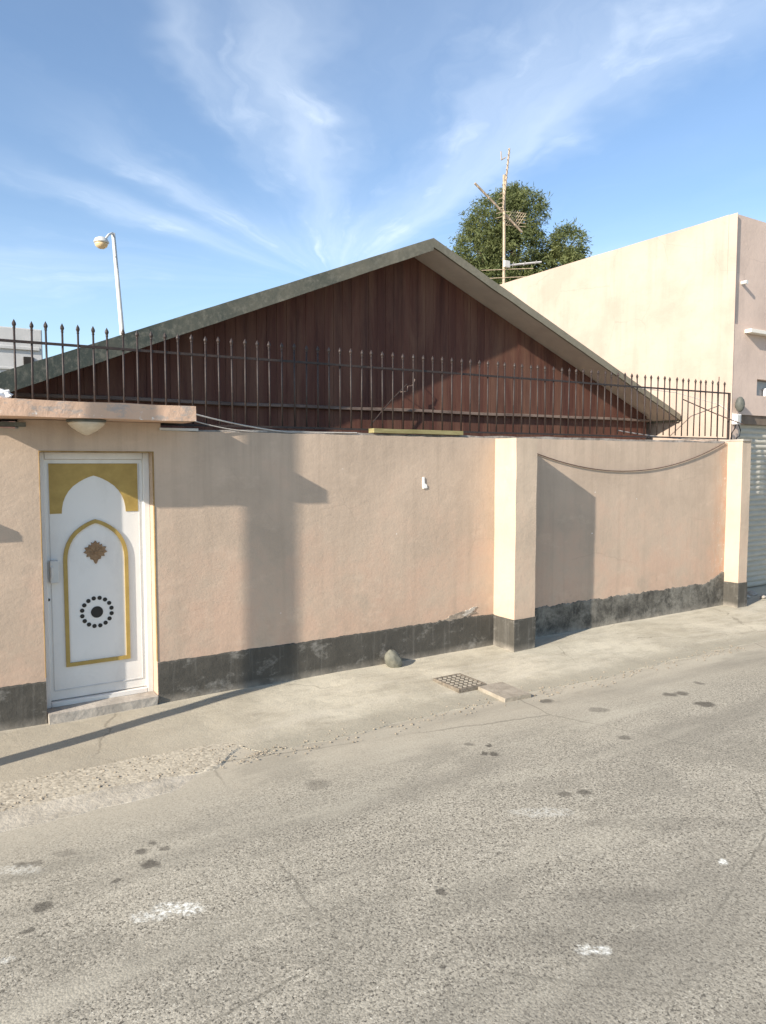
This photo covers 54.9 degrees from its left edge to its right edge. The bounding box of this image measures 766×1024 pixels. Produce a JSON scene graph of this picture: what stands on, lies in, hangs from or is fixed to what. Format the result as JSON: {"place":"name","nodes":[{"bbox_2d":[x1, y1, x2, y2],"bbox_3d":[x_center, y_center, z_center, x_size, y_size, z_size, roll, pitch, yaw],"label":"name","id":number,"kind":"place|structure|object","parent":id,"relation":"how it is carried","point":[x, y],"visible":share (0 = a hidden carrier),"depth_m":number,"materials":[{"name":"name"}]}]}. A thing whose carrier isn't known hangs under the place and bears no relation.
{"place":"outdoors","nodes":[
{"label":"outdoors","id":0,"kind":"place"},
{"bbox_2d":[0,326,42,371],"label":"distant building","id":1,"kind":"structure","parent":0,"point":[23,353],"depth_m":17.50,"materials":[{"name":"white paint"}]},
{"bbox_2d":[0,639,765,1023],"bbox_3d":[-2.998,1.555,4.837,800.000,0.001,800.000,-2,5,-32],"label":"road","id":2,"kind":"structure","parent":0,"point":[588,853],"depth_m":3.34,"materials":[{"name":"grey asphalt"}]},
{"bbox_2d":[0,774,196,832],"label":"kerb","id":3,"kind":"structure","parent":2,"relation":"on","point":[35,814],"depth_m":4.06,"materials":[{"name":"concrete"}]},
{"bbox_2d":[93,232,124,334],"bbox_3d":[-5.999,-2.773,16.724,0.330,7.029,1.058,2,5,30],"label":"street lamp","id":4,"kind":"object","parent":2,"relation":"on","point":[101,242],"visible":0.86,"depth_m":16.64,"materials":[{"name":"white metal"}]},
{"bbox_2d":[0,742,244,811],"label":"gravel bed","id":5,"kind":"object","parent":2,"relation":"on","point":[71,782],"visible":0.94,"depth_m":4.42,"materials":[{"name":"beige gravel"}]},
{"bbox_2d":[0,238,680,452],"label":"timber house","id":6,"kind":"structure","parent":2,"relation":"on","point":[428,299],"depth_m":8.34,"materials":[{"name":"brown wood"}]},
{"bbox_2d":[370,377,414,425],"bbox_3d":[0.102,-1.276,8.473,0.658,0.595,0.118,-2,5,-32],"label":"wall bracket","id":7,"kind":"object","parent":6,"relation":"attached to","point":[391,399],"depth_m":8.43,"materials":[{"name":"metal"}]},
{"bbox_2d":[0,646,743,810],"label":"loose gravel","id":8,"kind":"structure","parent":2,"relation":"on","point":[41,798],"depth_m":4.83,"materials":[{"name":"grey gravel"}]},
{"bbox_2d":[0,398,751,730],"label":"boundary wall","id":9,"kind":"structure","parent":2,"relation":"on","point":[146,560],"depth_m":6.26,"materials":[{"name":"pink paint"}]},
{"bbox_2d":[0,389,12,397],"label":"crumpled rag","id":10,"kind":"object","parent":9,"relation":"on","point":[5,393],"visible":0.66,"depth_m":4.75,"materials":[{"name":"white fabric"}]},
{"bbox_2d":[0,422,25,426],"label":"dark bar","id":11,"kind":"object","parent":9,"relation":"on","point":[12,424],"visible":1,"depth_m":4.99,"materials":[{"name":"grey plastic"}]},
{"bbox_2d":[66,418,106,434],"bbox_3d":[-2.052,-0.585,5.104,0.264,0.110,0.264,-2,5,-32],"label":"ceiling light","id":12,"kind":"object","parent":9,"relation":"attached to","point":[85,426],"visible":1,"depth_m":5.02,"materials":[{"name":"beige glass"}]},
{"bbox_2d":[38,451,157,707],"bbox_3d":[-2.099,0.483,5.447,0.788,1.856,0.194,-2,5,-32],"label":"door","id":13,"kind":"structure","parent":9,"relation":"in","point":[95,505],"depth_m":5.48,"materials":[{"name":"white metal"}]},
{"bbox_2d":[159,428,197,430],"bbox_3d":[-1.558,-0.628,5.616,0.297,0.019,0.044,-2,5,-32],"label":"metal strip","id":14,"kind":"object","parent":9,"relation":"on","point":[179,429],"visible":1,"depth_m":5.60,"materials":[{"name":"grey paint"}]},
{"bbox_2d":[194,421,266,431],"bbox_3d":[-1.240,-0.689,5.833,0.701,0.106,0.009,-3,5,-33],"label":"white cable","id":15,"kind":"object","parent":9,"relation":"attached to","point":[229,429],"visible":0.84,"depth_m":5.85,"materials":[{"name":"white plastic"}]},
{"bbox_2d":[196,414,356,432],"bbox_3d":[-0.870,-0.722,6.030,1.566,0.140,0.067,-3,5,-37],"label":"white cable","id":16,"kind":"object","parent":9,"relation":"attached to","point":[269,429],"visible":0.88,"depth_m":5.99,"materials":[{"name":"white plastic"}]},
{"bbox_2d":[0,319,730,442],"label":"iron fence","id":17,"kind":"object","parent":9,"relation":"on","point":[62,344],"visible":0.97,"depth_m":6.62,"materials":[{"name":"black metal"}]},
{"bbox_2d":[683,399,742,424],"bbox_3d":[4.166,-1.260,9.330,1.036,0.298,0.061,-2,4,-23],"label":"steel strut","id":18,"kind":"object","parent":17,"relation":"attached to","point":[713,412],"visible":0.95,"depth_m":9.37,"materials":[{"name":"grey metal"}]},
{"bbox_2d":[369,428,462,434],"bbox_3d":[0.321,-0.742,6.840,1.004,0.040,0.097,-2,5,-32],"label":"wooden plank","id":19,"kind":"object","parent":9,"relation":"on","point":[408,431],"visible":1,"depth_m":6.76,"materials":[{"name":"yellow wood"}]},
{"bbox_2d":[422,477,426,488],"bbox_3d":[0.388,-0.272,6.865,0.052,0.108,0.012,-2,5,-32],"label":"paper scrap","id":20,"kind":"object","parent":9,"relation":"attached to","point":[424,485],"visible":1,"depth_m":6.85,"materials":[{"name":"white paper"}]},
{"bbox_2d":[537,442,724,471],"bbox_3d":[2.833,-0.638,8.385,3.521,0.357,0.014,-2,5,-32],"label":"sagging cable","id":21,"kind":"object","parent":9,"relation":"attached to","point":[633,470],"visible":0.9,"depth_m":8.38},
{"bbox_2d":[618,430,718,440],"bbox_3d":[3.546,-0.937,9.060,1.951,0.094,0.012,-2,5,-32],"label":"wall top cable","id":22,"kind":"object","parent":9,"relation":"attached to","point":[672,438],"depth_m":9.11,"materials":[{"name":"white plastic"}]},
{"bbox_2d":[446,180,591,284],"bbox_3d":[5.190,-6.343,28.401,5.798,12.716,3.448,0,4,7],"label":"feathery tree","id":23,"kind":"object","parent":2,"relation":"on","point":[487,244],"visible":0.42,"depth_m":27.52,"materials":[{"name":"green plant"}]},
{"bbox_2d":[500,213,765,587],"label":"neighbour building","id":24,"kind":"structure","parent":2,"relation":"on","point":[687,303],"depth_m":10.69,"materials":[{"name":"beige paint"}]},
{"bbox_2d":[474,148,541,283],"bbox_3d":[2.442,-4.863,14.361,1.597,4.260,0.423,-1,4,-19],"label":"antenna mast","id":25,"kind":"object","parent":24,"relation":"on","point":[506,264],"visible":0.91,"depth_m":14.28,"materials":[{"name":"metal"}]},
{"bbox_2d":[641,388,732,413],"bbox_3d":[4.058,-1.521,10.097,1.469,0.370,0.164,0,4,-4],"label":"wall cable","id":26,"kind":"object","parent":24,"relation":"attached to","point":[685,395],"depth_m":10.16,"materials":[{"name":"black rubber"}]},
{"bbox_2d":[732,414,740,424],"bbox_3d":[4.847,-1.270,10.103,0.115,0.140,0.076,-2,5,-32],"label":"junction box","id":27,"kind":"object","parent":24,"relation":"attached to","point":[736,417],"visible":0.88,"depth_m":10.07,"materials":[{"name":"white plastic"}]},
{"bbox_2d":[735,397,744,411],"bbox_3d":[4.863,-1.469,10.079,0.122,0.210,0.155,-2,5,-32],"label":"corner lamp","id":28,"kind":"object","parent":24,"relation":"attached to","point":[739,404],"visible":1,"depth_m":10.02,"materials":[{"name":"grey glass"}]},
{"bbox_2d":[757,381,765,395],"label":"niche window","id":29,"kind":"structure","parent":24,"relation":"in","point":[761,386],"depth_m":10.59,"materials":[{"name":"grey glass"}]},
{"bbox_2d":[0,585,765,782],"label":"pavement","id":30,"kind":"structure","parent":0,"point":[291,714],"depth_m":5.83,"materials":[{"name":"concrete"}]},
{"bbox_2d":[384,650,401,667],"bbox_3d":[0.091,1.334,6.672,0.173,0.195,0.146,-2,5,-32],"label":"rounded stone","id":31,"kind":"object","parent":30,"relation":"on","point":[392,658],"visible":0.9,"depth_m":6.62,"materials":[{"name":"beige stone"}]},
{"bbox_2d":[433,673,486,692],"bbox_3d":[0.642,1.440,6.197,0.290,0.044,0.360,-2,5,-32],"label":"drain cover","id":32,"kind":"object","parent":30,"relation":"on","point":[459,683],"visible":0.97,"depth_m":6.15,"materials":[{"name":"metal"}]},
{"bbox_2d":[478,682,530,702],"bbox_3d":[0.979,1.464,5.986,0.259,0.044,0.370,-2,4,-29],"label":"concrete slab","id":33,"kind":"object","parent":30,"relation":"on","point":[503,692],"depth_m":5.94,"materials":[{"name":"beige concrete"}]},
{"bbox_2d":[747,590,757,595],"bbox_3d":[5.106,1.125,10.201,0.166,0.088,0.152,-2,5,-32],"label":"rubble piece","id":34,"kind":"object","parent":30,"relation":"on","point":[751,593],"visible":0.77,"depth_m":10.15,"materials":[{"name":"grey stone"}]},
{"bbox_2d":[0,0,765,358],"label":"sky","id":35,"kind":"structure","parent":0,"point":[229,150],"materials":[{"name":"blue"}]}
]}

